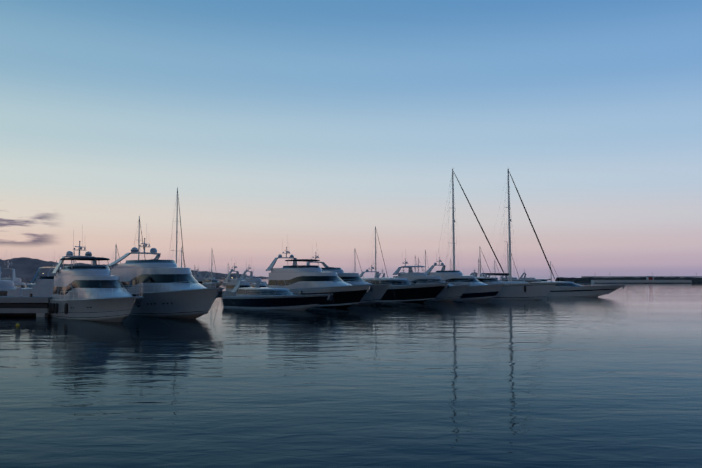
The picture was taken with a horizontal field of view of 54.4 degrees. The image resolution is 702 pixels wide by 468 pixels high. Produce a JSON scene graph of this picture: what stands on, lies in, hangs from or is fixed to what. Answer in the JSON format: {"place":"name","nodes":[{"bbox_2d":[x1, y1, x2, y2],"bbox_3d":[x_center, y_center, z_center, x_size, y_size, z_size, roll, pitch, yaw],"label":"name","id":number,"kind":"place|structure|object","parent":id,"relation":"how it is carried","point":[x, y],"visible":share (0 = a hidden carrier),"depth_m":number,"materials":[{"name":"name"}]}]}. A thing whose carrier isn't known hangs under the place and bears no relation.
{"place":"outdoors","nodes":[
{"label":"outdoors","id":0,"kind":"place"},
{"bbox_2d":[0,257,268,278],"bbox_3d":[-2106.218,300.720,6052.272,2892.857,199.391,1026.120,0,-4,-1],"label":"hills","id":1,"kind":"structure","parent":0,"point":[25,267],"depth_m":5985.25,"materials":[{"name":"grey"}]},
{"bbox_2d":[0,278,701,467],"bbox_3d":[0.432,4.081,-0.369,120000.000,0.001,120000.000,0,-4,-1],"label":"water","id":2,"kind":"structure","parent":0,"point":[613,379],"depth_m":25.86,"materials":[{"name":"blue liquid"}]},
{"bbox_2d":[0,267,15,295],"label":"motorboat","id":3,"kind":"object","parent":2,"relation":"on","point":[5,285],"visible":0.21,"depth_m":86.05,"materials":[{"name":"white plastic"}]},
{"bbox_2d":[1,252,27,287],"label":"motorboat","id":4,"kind":"object","parent":2,"relation":"on","point":[16,281],"visible":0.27,"depth_m":121.90,"materials":[{"name":"white plastic"}]},
{"bbox_2d":[7,288,32,295],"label":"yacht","id":5,"kind":"object","parent":2,"relation":"on","point":[25,291],"visible":0.06,"depth_m":81.98,"materials":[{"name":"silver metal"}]},
{"bbox_2d":[0,287,51,316],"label":"pier","id":6,"kind":"structure","parent":2,"relation":"in","point":[18,304],"depth_m":72.28,"materials":[{"name":"concrete"}]},
{"bbox_2d":[30,267,60,295],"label":"yacht","id":7,"kind":"object","parent":2,"relation":"on","point":[44,286],"visible":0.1,"depth_m":82.00,"materials":[{"name":"silver metal"}]},
{"bbox_2d":[47,255,59,275],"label":"motorboat","id":8,"kind":"object","parent":2,"relation":"on","point":[49,273],"visible":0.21,"depth_m":126.70,"materials":[{"name":"white plastic"}]},
{"bbox_2d":[48,233,169,326],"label":"yacht","id":9,"kind":"object","parent":2,"relation":"on","point":[94,292],"visible":0.98,"depth_m":66.41,"materials":[{"name":"silver metal"}]},
{"bbox_2d":[112,245,120,262],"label":"sailboat mast","id":10,"kind":"object","parent":2,"relation":"on","point":[116,250],"visible":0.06,"depth_m":223.89,"materials":[{"name":"grey metal"}]},
{"bbox_2d":[131,216,144,259],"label":"sailboat mast","id":11,"kind":"object","parent":2,"relation":"on","point":[139,248],"visible":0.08,"depth_m":192.65,"materials":[{"name":"grey metal"}]},
{"bbox_2d":[169,185,184,266],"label":"sailboat mast","id":12,"kind":"object","parent":2,"relation":"on","point":[177,221],"visible":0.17,"depth_m":180.01,"materials":[{"name":"grey metal"}]},
{"bbox_2d":[106,238,258,323],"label":"yacht","id":13,"kind":"object","parent":2,"relation":"on","point":[170,289],"visible":0.85,"depth_m":71.42,"materials":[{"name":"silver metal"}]},
{"bbox_2d":[179,247,185,266],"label":"sailboat mast","id":14,"kind":"object","parent":2,"relation":"on","point":[181,251],"visible":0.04,"depth_m":293.38,"materials":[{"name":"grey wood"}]},
{"bbox_2d":[194,269,208,287],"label":"motorboat","id":15,"kind":"object","parent":2,"relation":"on","point":[200,277],"visible":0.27,"depth_m":226.41,"materials":[{"name":"white plastic"}]},
{"bbox_2d":[204,250,217,286],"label":"sailboat","id":16,"kind":"object","parent":2,"relation":"on","point":[212,285],"visible":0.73,"depth_m":322.18,"materials":[{"name":"white wood"}]},
{"bbox_2d":[204,272,222,286],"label":"motorboat","id":17,"kind":"object","parent":2,"relation":"on","point":[208,281],"visible":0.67,"depth_m":324.35,"materials":[{"name":"white plastic"}]},
{"bbox_2d":[222,258,251,296],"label":"motorboat","id":18,"kind":"object","parent":2,"relation":"on","point":[231,284],"visible":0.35,"depth_m":145.70,"materials":[{"name":"white plastic"}]},
{"bbox_2d":[240,264,267,286],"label":"motorboat","id":19,"kind":"object","parent":2,"relation":"on","point":[252,278],"visible":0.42,"depth_m":170.06,"materials":[{"name":"white plastic"}]},
{"bbox_2d":[250,283,267,287],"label":"motorboat","id":20,"kind":"object","parent":2,"relation":"on","point":[252,285],"visible":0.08,"depth_m":154.56,"materials":[{"name":"white plastic"}]},
{"bbox_2d":[222,268,336,312],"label":"yacht","id":21,"kind":"object","parent":2,"relation":"on","point":[257,297],"visible":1,"depth_m":89.14,"materials":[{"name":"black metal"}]},
{"bbox_2d":[265,243,374,307],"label":"yacht","id":22,"kind":"object","parent":2,"relation":"on","point":[299,278],"visible":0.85,"depth_m":97.05,"materials":[{"name":"silver metal"}]},
{"bbox_2d":[307,242,398,304],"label":"yacht","id":23,"kind":"object","parent":2,"relation":"on","point":[379,291],"visible":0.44,"depth_m":103.94,"materials":[{"name":"silver metal"}]},
{"bbox_2d":[366,226,387,276],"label":"sailboat mast","id":24,"kind":"object","parent":2,"relation":"on","point":[376,252],"visible":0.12,"depth_m":243.25,"materials":[{"name":"grey metal"}]},
{"bbox_2d":[378,264,390,277],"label":"motorboat","id":25,"kind":"object","parent":2,"relation":"on","point":[383,276],"visible":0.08,"depth_m":256.51,"materials":[{"name":"white plastic"}]},
{"bbox_2d":[359,261,449,301],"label":"yacht","id":26,"kind":"object","parent":2,"relation":"on","point":[405,289],"visible":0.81,"depth_m":117.01,"materials":[{"name":"black metal"}]},
{"bbox_2d":[421,250,428,271],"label":"sailboat mast","id":27,"kind":"object","parent":2,"relation":"on","point":[425,270],"visible":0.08,"depth_m":425.13,"materials":[{"name":"grey metal"}]},
{"bbox_2d":[392,249,470,300],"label":"yacht","id":28,"kind":"object","parent":2,"relation":"on","point":[451,292],"visible":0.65,"depth_m":122.62,"materials":[{"name":"silver metal"}]},
{"bbox_2d":[425,254,504,299],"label":"yacht","id":29,"kind":"object","parent":2,"relation":"on","point":[476,289],"visible":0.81,"depth_m":128.15,"materials":[{"name":"silver metal"}]},
{"bbox_2d":[471,246,490,276],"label":"sailboat mast","id":30,"kind":"object","parent":2,"relation":"on","point":[480,263],"visible":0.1,"depth_m":305.82,"materials":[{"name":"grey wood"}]},
{"bbox_2d":[437,168,566,299],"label":"schooner","id":31,"kind":"object","parent":2,"relation":"on","point":[510,289],"visible":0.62,"depth_m":132.67,"materials":[{"name":"white wood"}]},
{"bbox_2d":[500,241,519,280],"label":"sailboat mast","id":32,"kind":"object","parent":2,"relation":"on","point":[508,263],"visible":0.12,"depth_m":295.17,"materials":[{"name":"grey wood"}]},
{"bbox_2d":[499,276,530,283],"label":"motorboat","id":33,"kind":"object","parent":2,"relation":"on","point":[514,279],"visible":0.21,"depth_m":293.38,"materials":[{"name":"white plastic"}]},
{"bbox_2d":[519,270,541,281],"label":"motorboat","id":34,"kind":"object","parent":2,"relation":"on","point":[530,279],"visible":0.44,"depth_m":304.88,"materials":[{"name":"white plastic"}]},
{"bbox_2d":[531,281,650,296],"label":"yacht","id":35,"kind":"object","parent":2,"relation":"on","point":[571,289],"visible":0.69,"depth_m":150.90,"materials":[{"name":"silver metal"}]},
{"bbox_2d":[555,273,701,282],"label":"breakwater","id":36,"kind":"object","parent":2,"relation":"on","point":[643,279],"visible":0.81,"depth_m":554.20,"materials":[{"name":"grey concrete"}]},
{"bbox_2d":[0,0,701,277],"label":"sky","id":37,"kind":"structure","parent":0,"point":[296,124],"materials":[{"name":"blue"}]}
]}

